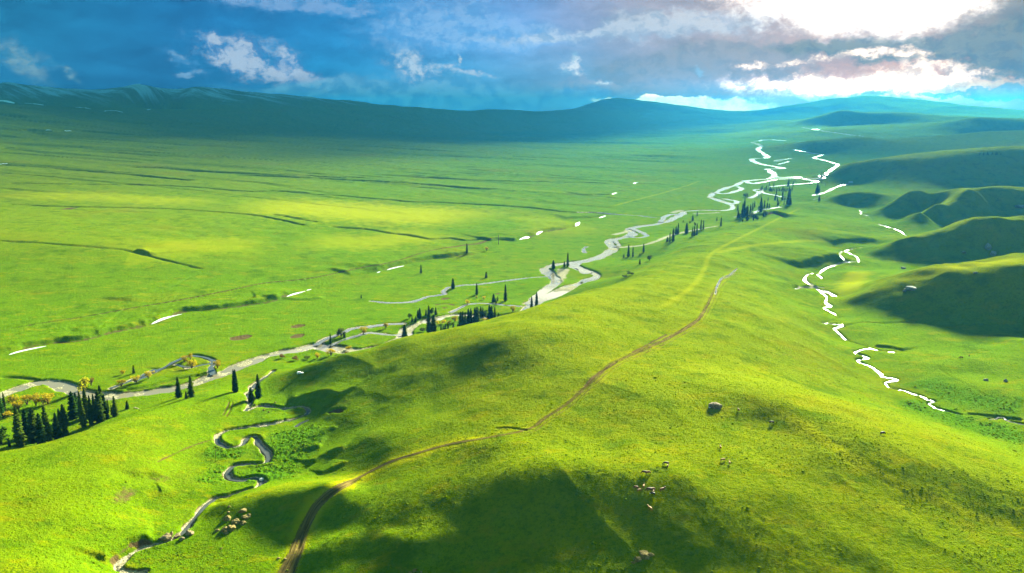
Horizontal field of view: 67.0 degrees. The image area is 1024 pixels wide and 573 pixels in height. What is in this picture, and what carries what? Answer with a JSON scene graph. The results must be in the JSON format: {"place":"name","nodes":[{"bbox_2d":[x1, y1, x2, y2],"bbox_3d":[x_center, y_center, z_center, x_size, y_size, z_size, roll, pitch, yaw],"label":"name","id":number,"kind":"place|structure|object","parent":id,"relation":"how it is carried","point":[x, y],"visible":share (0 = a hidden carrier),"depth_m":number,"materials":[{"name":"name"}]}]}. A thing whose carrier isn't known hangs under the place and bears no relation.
{"place":"outdoors","nodes":[
{"label":"outdoors","id":0,"kind":"place"},
{"bbox_2d":[1,238,491,330],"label":"dirt track","id":1,"kind":"structure","parent":0,"point":[255,284],"depth_m":896.81,"materials":[{"name":"soil"}]},
{"bbox_2d":[1,304,534,400],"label":"river","id":2,"kind":"structure","parent":0,"point":[67,388],"depth_m":594.41,"materials":[{"name":"grey liquid"}]},
{"bbox_2d":[278,437,485,572],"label":"dirt track","id":3,"kind":"structure","parent":0,"point":[290,564],"depth_m":367.24,"materials":[{"name":"brown soil"}]},
{"bbox_2d":[449,239,490,247],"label":"dirt track","id":4,"kind":"structure","parent":0,"point":[471,244],"depth_m":1198.61,"materials":[{"name":"beige soil"}]},
{"bbox_2d":[0,82,1023,572],"bbox_3d":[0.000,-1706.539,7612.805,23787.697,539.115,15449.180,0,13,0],"label":"ground","id":5,"kind":"structure","parent":0,"point":[144,196],"depth_m":675.02,"materials":[{"name":"green plant"}]},
{"bbox_2d":[0,397,4,417],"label":"spruce tree","id":6,"kind":"object","parent":5,"relation":"on","point":[2,410],"visible":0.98,"depth_m":520.88,"materials":[{"name":"green plant"}]},
{"bbox_2d":[2,392,6,406],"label":"spruce tree","id":7,"kind":"object","parent":5,"relation":"on","point":[4,401],"visible":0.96,"depth_m":542.14,"materials":[{"name":"green plant"}]},
{"bbox_2d":[0,426,9,443],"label":"spruce tree","id":8,"kind":"object","parent":5,"relation":"on","point":[1,434],"visible":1,"depth_m":475.74,"materials":[{"name":"green plant"}]},
{"bbox_2d":[3,411,12,415],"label":"bush","id":9,"kind":"object","parent":5,"relation":"on","point":[8,413],"visible":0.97,"depth_m":524.32,"materials":[{"name":"yellow plant"}]},
{"bbox_2d":[6,394,19,404],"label":"willow tree","id":10,"kind":"object","parent":5,"relation":"on","point":[10,398],"visible":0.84,"depth_m":541.13,"materials":[{"name":"yellow plant"}]},
{"bbox_2d":[10,400,22,410],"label":"willow tree","id":11,"kind":"object","parent":5,"relation":"on","point":[18,404],"visible":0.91,"depth_m":534.16,"materials":[{"name":"yellow plant"}]},
{"bbox_2d":[12,406,27,446],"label":"spruce tree","id":12,"kind":"object","parent":5,"relation":"on","point":[20,439],"visible":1,"depth_m":468.24,"materials":[{"name":"green plant"}]},
{"bbox_2d":[20,409,29,434],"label":"spruce tree","id":13,"kind":"object","parent":5,"relation":"on","point":[24,418],"visible":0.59,"depth_m":487.24,"materials":[{"name":"green plant"}]},
{"bbox_2d":[19,394,31,404],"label":"willow tree","id":14,"kind":"object","parent":5,"relation":"on","point":[26,397],"visible":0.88,"depth_m":544.34,"materials":[{"name":"yellow plant"}]},
{"bbox_2d":[9,346,44,354],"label":"river","id":15,"kind":"structure","parent":5,"relation":"on","point":[25,350],"depth_m":667.69,"materials":[{"name":"white liquid"}]},
{"bbox_2d":[25,407,36,442],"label":"spruce tree","id":16,"kind":"object","parent":5,"relation":"on","point":[31,429],"visible":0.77,"depth_m":479.45,"materials":[{"name":"green plant"}]},
{"bbox_2d":[28,392,40,405],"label":"willow tree","id":17,"kind":"object","parent":5,"relation":"on","point":[34,398],"visible":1,"depth_m":543.71,"materials":[{"name":"yellow plant"}]},
{"bbox_2d":[34,413,48,444],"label":"spruce tree","id":18,"kind":"object","parent":5,"relation":"on","point":[40,433],"visible":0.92,"depth_m":474.79,"materials":[{"name":"green plant"}]},
{"bbox_2d":[39,392,54,403],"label":"willow tree","id":19,"kind":"object","parent":5,"relation":"on","point":[45,400],"visible":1,"depth_m":546.66,"materials":[{"name":"yellow plant"}]},
{"bbox_2d":[41,406,54,441],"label":"spruce tree","id":20,"kind":"object","parent":5,"relation":"on","point":[47,427],"visible":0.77,"depth_m":479.40,"materials":[{"name":"green plant"}]},
{"bbox_2d":[52,413,62,439],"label":"spruce tree","id":21,"kind":"object","parent":5,"relation":"on","point":[57,432],"visible":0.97,"depth_m":484.98,"materials":[{"name":"green plant"}]},
{"bbox_2d":[57,409,62,425],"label":"spruce tree","id":22,"kind":"object","parent":5,"relation":"on","point":[59,417],"visible":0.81,"depth_m":505.78,"materials":[{"name":"green plant"}]},
{"bbox_2d":[59,404,68,425],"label":"spruce tree","id":23,"kind":"object","parent":5,"relation":"on","point":[64,417],"visible":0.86,"depth_m":507.21,"materials":[{"name":"green plant"}]},
{"bbox_2d":[61,423,69,437],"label":"spruce tree","id":24,"kind":"object","parent":5,"relation":"on","point":[65,431],"visible":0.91,"depth_m":489.12,"materials":[{"name":"green plant"}]},
{"bbox_2d":[66,391,78,419],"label":"spruce tree","id":25,"kind":"object","parent":5,"relation":"on","point":[72,409],"visible":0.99,"depth_m":519.62,"materials":[{"name":"green plant"}]},
{"bbox_2d":[77,391,81,418],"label":"spruce tree","id":26,"kind":"object","parent":5,"relation":"on","point":[78,401],"visible":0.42,"depth_m":518.98,"materials":[{"name":"green plant"}]},
{"bbox_2d":[76,377,89,391],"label":"willow tree","id":27,"kind":"object","parent":5,"relation":"on","point":[83,381],"visible":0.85,"depth_m":572.04,"materials":[{"name":"yellow plant"}]},
{"bbox_2d":[78,400,88,426],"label":"spruce tree","id":28,"kind":"object","parent":5,"relation":"on","point":[83,419],"visible":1,"depth_m":502.43,"materials":[{"name":"green plant"}]},
{"bbox_2d":[81,387,87,416],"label":"spruce tree","id":29,"kind":"object","parent":5,"relation":"on","point":[84,398],"visible":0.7,"depth_m":519.44,"materials":[{"name":"green plant"}]},
{"bbox_2d":[87,395,94,424],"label":"spruce tree","id":30,"kind":"object","parent":5,"relation":"on","point":[91,418],"visible":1,"depth_m":504.79,"materials":[{"name":"green plant"}]},
{"bbox_2d":[91,394,94,408],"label":"spruce tree","id":31,"kind":"object","parent":5,"relation":"on","point":[92,401],"visible":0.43,"depth_m":526.06,"materials":[{"name":"green plant"}]},
{"bbox_2d":[93,389,106,422],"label":"spruce tree","id":32,"kind":"object","parent":5,"relation":"on","point":[99,410],"visible":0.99,"depth_m":507.00,"materials":[{"name":"green plant"}]},
{"bbox_2d":[98,385,103,396],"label":"spruce tree","id":33,"kind":"object","parent":5,"relation":"on","point":[99,389],"visible":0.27,"depth_m":528.36,"materials":[{"name":"green plant"}]},
{"bbox_2d":[102,395,110,419],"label":"spruce tree","id":34,"kind":"object","parent":5,"relation":"on","point":[105,403],"visible":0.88,"depth_m":513.11,"materials":[{"name":"green plant"}]},
{"bbox_2d":[111,396,119,416],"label":"spruce tree","id":35,"kind":"object","parent":5,"relation":"on","point":[114,411],"visible":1,"depth_m":517.30,"materials":[{"name":"green plant"}]},
{"bbox_2d":[116,379,125,385],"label":"willow tree","id":36,"kind":"object","parent":5,"relation":"on","point":[120,381],"visible":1,"depth_m":581.37,"materials":[{"name":"yellow plant"}]},
{"bbox_2d":[111,369,155,387],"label":"brook","id":37,"kind":"structure","parent":5,"relation":"in","point":[144,374],"depth_m":602.68,"materials":[{"name":"grey liquid"}]},
{"bbox_2d":[130,374,139,382],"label":"willow tree","id":38,"kind":"object","parent":5,"relation":"on","point":[134,379],"visible":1,"depth_m":589.48,"materials":[{"name":"yellow plant"}]},
{"bbox_2d":[145,371,151,378],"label":"willow tree","id":39,"kind":"object","parent":5,"relation":"on","point":[148,373],"visible":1,"depth_m":597.73,"materials":[{"name":"yellow plant"}]},
{"bbox_2d":[159,533,171,540],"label":"boulder","id":40,"kind":"object","parent":5,"relation":"on","point":[166,536],"visible":1,"depth_m":360.93,"materials":[{"name":"beige stone"}]},
{"bbox_2d":[152,314,180,323],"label":"river","id":41,"kind":"structure","parent":5,"relation":"on","point":[161,319],"depth_m":765.84,"materials":[{"name":"white liquid"}]},
{"bbox_2d":[137,355,215,380],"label":"brook","id":42,"kind":"structure","parent":5,"relation":"in","point":[211,370],"depth_m":629.24,"materials":[{"name":"grey liquid"}]},
{"bbox_2d":[174,377,182,397],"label":"spruce tree","id":43,"kind":"object","parent":5,"relation":"on","point":[178,393],"visible":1,"depth_m":549.55,"materials":[{"name":"green plant"}]},
{"bbox_2d":[181,354,188,361],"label":"willow tree","id":44,"kind":"object","parent":5,"relation":"on","point":[184,358],"visible":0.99,"depth_m":638.42,"materials":[{"name":"yellow plant"}]},
{"bbox_2d":[185,530,193,535],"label":"boulder","id":45,"kind":"object","parent":5,"relation":"on","point":[189,532],"visible":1,"depth_m":365.95,"materials":[{"name":"beige stone"}]},
{"bbox_2d":[187,376,195,396],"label":"spruce tree","id":46,"kind":"object","parent":5,"relation":"on","point":[191,392],"visible":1,"depth_m":541.22,"materials":[{"name":"green plant"}]},
{"bbox_2d":[186,359,196,367],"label":"willow tree","id":47,"kind":"object","parent":5,"relation":"on","point":[189,362],"visible":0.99,"depth_m":626.86,"materials":[{"name":"yellow plant"}]},
{"bbox_2d":[176,363,211,367],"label":"brook","id":48,"kind":"structure","parent":5,"relation":"in","point":[193,366],"depth_m":631.76,"materials":[{"name":"grey liquid"}]},
{"bbox_2d":[212,360,220,367],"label":"willow tree","id":49,"kind":"object","parent":5,"relation":"on","point":[218,362],"visible":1,"depth_m":622.86,"materials":[{"name":"yellow plant"}]},
{"bbox_2d":[223,515,230,521],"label":"rock outcrop","id":50,"kind":"object","parent":5,"relation":"on","point":[227,518],"visible":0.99,"depth_m":374.56,"materials":[{"name":"beige stone"}]},
{"bbox_2d":[227,525,235,531],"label":"rock outcrop","id":51,"kind":"object","parent":5,"relation":"on","point":[231,528],"visible":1,"depth_m":366.33,"materials":[{"name":"beige stone"}]},
{"bbox_2d":[232,369,238,392],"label":"spruce tree","id":52,"kind":"object","parent":5,"relation":"on","point":[235,388],"visible":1,"depth_m":554.69,"materials":[{"name":"green plant"}]},
{"bbox_2d":[231,518,240,524],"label":"rock outcrop","id":53,"kind":"object","parent":5,"relation":"on","point":[236,521],"visible":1,"depth_m":370.87,"materials":[{"name":"beige stone"}]},
{"bbox_2d":[175,372,309,538],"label":"creek","id":54,"kind":"structure","parent":5,"relation":"in","point":[257,443],"depth_m":459.34,"materials":[{"name":"grey liquid"}]},
{"bbox_2d":[238,508,246,512],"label":"rock outcrop","id":55,"kind":"object","parent":5,"relation":"on","point":[242,510],"visible":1,"depth_m":377.59,"materials":[{"name":"stone"}]},
{"bbox_2d":[241,515,250,518],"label":"rock outcrop","id":56,"kind":"object","parent":5,"relation":"on","point":[245,517],"visible":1,"depth_m":373.84,"materials":[{"name":"stone"}]},
{"bbox_2d":[247,387,253,401],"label":"spruce tree","id":57,"kind":"object","parent":5,"relation":"on","point":[250,396],"visible":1,"depth_m":544.63,"materials":[{"name":"green plant"}]},
{"bbox_2d":[255,374,263,398],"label":"spruce tree","id":58,"kind":"object","parent":5,"relation":"on","point":[258,391],"visible":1,"depth_m":548.30,"materials":[{"name":"green plant"}]},
{"bbox_2d":[326,348,334,354],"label":"willow tree","id":59,"kind":"object","parent":5,"relation":"on","point":[330,350],"visible":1,"depth_m":661.51,"materials":[{"name":"yellow plant"}]},
{"bbox_2d":[337,328,345,336],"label":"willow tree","id":60,"kind":"object","parent":5,"relation":"on","point":[340,332],"visible":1,"depth_m":709.92,"materials":[{"name":"green plant"}]},
{"bbox_2d":[313,323,402,345],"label":"brook","id":61,"kind":"structure","parent":5,"relation":"in","point":[326,338],"depth_m":738.60,"materials":[{"name":"grey liquid"}]},
{"bbox_2d":[359,326,367,332],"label":"willow tree","id":62,"kind":"object","parent":5,"relation":"on","point":[361,328],"visible":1,"depth_m":724.64,"materials":[{"name":"yellow plant"}]},
{"bbox_2d":[329,332,401,345],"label":"brook","id":63,"kind":"structure","parent":5,"relation":"in","point":[360,335],"depth_m":721.94,"materials":[{"name":"grey liquid"}]},
{"bbox_2d":[401,324,407,337],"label":"spruce tree","id":64,"kind":"object","parent":5,"relation":"on","point":[404,332],"visible":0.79,"depth_m":715.41,"materials":[{"name":"green plant"}]},
{"bbox_2d":[418,308,421,318],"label":"spruce tree","id":65,"kind":"object","parent":5,"relation":"on","point":[419,314],"visible":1,"depth_m":774.51,"materials":[{"name":"green plant"}]},
{"bbox_2d":[426,311,431,332],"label":"spruce tree","id":66,"kind":"object","parent":5,"relation":"on","point":[428,327],"visible":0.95,"depth_m":727.83,"materials":[{"name":"green plant"}]},
{"bbox_2d":[431,314,437,331],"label":"spruce tree","id":67,"kind":"object","parent":5,"relation":"on","point":[434,326],"visible":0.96,"depth_m":729.20,"materials":[{"name":"green plant"}]},
{"bbox_2d":[451,278,454,288],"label":"spruce tree","id":68,"kind":"object","parent":5,"relation":"on","point":[452,285],"visible":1,"depth_m":913.28,"materials":[{"name":"green plant"}]},
{"bbox_2d":[372,276,546,302],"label":"brook","id":69,"kind":"structure","parent":5,"relation":"in","point":[443,291],"depth_m":887.72,"materials":[{"name":"grey liquid"}]},
{"bbox_2d":[457,311,462,325],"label":"spruce tree","id":70,"kind":"object","parent":5,"relation":"on","point":[460,322],"visible":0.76,"depth_m":739.13,"materials":[{"name":"green plant"}]},
{"bbox_2d":[466,308,470,324],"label":"spruce tree","id":71,"kind":"object","parent":5,"relation":"on","point":[468,318],"visible":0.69,"depth_m":741.96,"materials":[{"name":"green plant"}]},
{"bbox_2d":[472,308,477,322],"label":"spruce tree","id":72,"kind":"object","parent":5,"relation":"on","point":[474,317],"visible":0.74,"depth_m":744.26,"materials":[{"name":"green plant"}]},
{"bbox_2d":[476,307,479,321],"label":"spruce tree","id":73,"kind":"object","parent":5,"relation":"on","point":[478,314],"visible":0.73,"depth_m":745.55,"materials":[{"name":"green plant"}]},
{"bbox_2d":[451,303,519,312],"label":"brook","id":74,"kind":"structure","parent":5,"relation":"in","point":[452,311],"depth_m":831.40,"materials":[{"name":"grey liquid"}]},
{"bbox_2d":[486,305,491,319],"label":"spruce tree","id":75,"kind":"object","parent":5,"relation":"on","point":[489,314],"visible":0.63,"depth_m":750.16,"materials":[{"name":"green plant"}]},
{"bbox_2d":[503,284,507,300],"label":"spruce tree","id":76,"kind":"object","parent":5,"relation":"on","point":[505,295],"visible":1,"depth_m":851.12,"materials":[{"name":"green plant"}]},
{"bbox_2d":[535,292,538,305],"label":"spruce tree","id":77,"kind":"object","parent":5,"relation":"on","point":[536,300],"visible":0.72,"depth_m":798.56,"materials":[{"name":"green plant"}]},
{"bbox_2d":[566,253,569,266],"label":"spruce tree","id":78,"kind":"object","parent":5,"relation":"on","point":[567,263],"visible":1,"depth_m":1038.51,"materials":[{"name":"green plant"}]},
{"bbox_2d":[633,557,641,561],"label":"rock outcrop","id":79,"kind":"object","parent":5,"relation":"on","point":[637,559],"visible":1,"depth_m":296.66,"materials":[{"name":"grey stone"}]},
{"bbox_2d":[639,550,648,555],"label":"rock outcrop","id":80,"kind":"object","parent":5,"relation":"on","point":[641,552],"visible":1,"depth_m":300.58,"materials":[{"name":"beige stone"}]},
{"bbox_2d":[641,553,649,559],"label":"rock outcrop","id":81,"kind":"object","parent":5,"relation":"on","point":[645,556],"visible":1,"depth_m":297.93,"materials":[{"name":"grey stone"}]},
{"bbox_2d":[671,228,674,240],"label":"spruce tree","id":82,"kind":"object","parent":5,"relation":"on","point":[673,238],"visible":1,"depth_m":1175.51,"materials":[{"name":"green plant"}]},
{"bbox_2d":[684,223,688,233],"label":"spruce tree","id":83,"kind":"object","parent":5,"relation":"on","point":[686,229],"visible":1,"depth_m":1313.99,"materials":[{"name":"green plant"}]},
{"bbox_2d":[708,402,721,408],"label":"boulder","id":84,"kind":"object","parent":5,"relation":"on","point":[715,405],"visible":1,"depth_m":410.13,"materials":[{"name":"grey stone"}]},
{"bbox_2d":[715,268,737,292],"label":"dirt track","id":85,"kind":"object","parent":5,"relation":"on","point":[721,278],"visible":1,"depth_m":787.87,"materials":[{"name":"brown soil"}]},
{"bbox_2d":[740,204,743,217],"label":"spruce tree","id":86,"kind":"object","parent":5,"relation":"on","point":[742,213],"visible":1,"depth_m":1479.70,"materials":[{"name":"green plant"}]},
{"bbox_2d":[745,206,748,219],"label":"spruce tree","id":87,"kind":"object","parent":5,"relation":"on","point":[747,215],"visible":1,"depth_m":1436.88,"materials":[{"name":"green plant"}]},
{"bbox_2d":[749,211,757,219],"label":"spruce tree","id":88,"kind":"object","parent":5,"relation":"on","point":[754,215],"visible":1,"depth_m":1427.24,"materials":[{"name":"green plant"}]},
{"bbox_2d":[759,197,762,211],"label":"spruce tree","id":89,"kind":"object","parent":5,"relation":"on","point":[761,206],"visible":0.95,"depth_m":1531.55,"materials":[{"name":"green plant"}]},
{"bbox_2d":[749,189,780,197],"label":"brook","id":90,"kind":"structure","parent":5,"relation":"on","point":[758,192],"depth_m":2008.35,"materials":[{"name":"grey liquid"}]},
{"bbox_2d":[786,191,790,204],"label":"spruce tree","id":91,"kind":"object","parent":5,"relation":"on","point":[788,199],"visible":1,"depth_m":1671.65,"materials":[{"name":"green plant"}]},
{"bbox_2d":[771,178,818,186],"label":"brook","id":92,"kind":"structure","parent":5,"relation":"on","point":[803,183],"depth_m":2326.16,"materials":[{"name":"grey liquid"}]},
{"bbox_2d":[798,150,839,177],"bbox_3d":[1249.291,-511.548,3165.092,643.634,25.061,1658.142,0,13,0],"label":"brook","id":93,"kind":"structure","parent":5,"relation":"on","point":[830,170],"depth_m":2833.47,"materials":[{"name":"grey liquid"}]},
{"bbox_2d":[803,273,835,314],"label":"creek","id":94,"kind":"structure","parent":5,"relation":"on","point":[804,279],"depth_m":837.73,"materials":[{"name":"grey liquid"}]},
{"bbox_2d":[813,183,848,195],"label":"brook","id":95,"kind":"structure","parent":5,"relation":"on","point":[830,189],"depth_m":2117.78,"materials":[{"name":"grey liquid"}]},
{"bbox_2d":[854,348,882,374],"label":"creek","id":96,"kind":"structure","parent":5,"relation":"on","point":[878,372],"depth_m":605.19,"materials":[{"name":"grey liquid"}]},
{"bbox_2d":[904,286,915,290],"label":"rock outcrop","id":97,"kind":"object","parent":5,"relation":"on","point":[910,288],"visible":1,"depth_m":752.10,"materials":[{"name":"grey stone"}]},
{"bbox_2d":[881,376,942,410],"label":"creek","id":98,"kind":"structure","parent":5,"relation":"on","point":[908,392],"depth_m":534.16,"materials":[{"name":"grey liquid"}]},
{"bbox_2d":[985,243,991,249],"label":"rock outcrop","id":99,"kind":"object","parent":5,"relation":"on","point":[988,246],"visible":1,"depth_m":1041.39,"materials":[{"name":"grey stone"}]},
{"bbox_2d":[0,0,1023,110],"label":"sky","id":100,"kind":"structure","parent":0,"point":[467,55],"materials":[{"name":"blue"}]},
{"bbox_2d":[529,262,574,298],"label":"river","id":101,"kind":"structure","parent":0,"point":[553,284],"depth_m":957.29,"materials":[{"name":"white liquid"}]},
{"bbox_2d":[575,267,592,273],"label":"river","id":102,"kind":"structure","parent":0,"point":[581,270],"depth_m":1013.73,"materials":[{"name":"white liquid"}]},
{"bbox_2d":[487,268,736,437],"bbox_3d":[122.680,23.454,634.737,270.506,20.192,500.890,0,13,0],"label":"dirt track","id":103,"kind":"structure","parent":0,"point":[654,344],"depth_m":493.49,"materials":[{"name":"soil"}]},
{"bbox_2d":[628,228,649,237],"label":"river","id":104,"kind":"structure","parent":0,"point":[643,233],"depth_m":1329.08,"materials":[{"name":"white liquid"}]},
{"bbox_2d":[525,147,785,304],"bbox_3d":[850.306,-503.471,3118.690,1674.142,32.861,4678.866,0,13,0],"label":"river","id":105,"kind":"structure","parent":0,"point":[552,294],"depth_m":1224.52,"materials":[{"name":"white liquid"}]},
{"bbox_2d":[658,214,679,221],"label":"river","id":106,"kind":"structure","parent":0,"point":[663,218],"depth_m":1537.15,"materials":[{"name":"white liquid"}]},
{"bbox_2d":[713,186,743,193],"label":"river","id":107,"kind":"structure","parent":0,"point":[740,188],"depth_m":2055.54,"materials":[{"name":"white liquid"}]},
{"bbox_2d":[741,179,777,183],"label":"river","id":108,"kind":"structure","parent":0,"point":[746,181],"depth_m":2354.91,"materials":[{"name":"white liquid"}]},
{"bbox_2d":[772,176,802,178],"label":"river","id":109,"kind":"structure","parent":0,"point":[788,177],"depth_m":2450.84,"materials":[{"name":"white liquid"}]}
]}

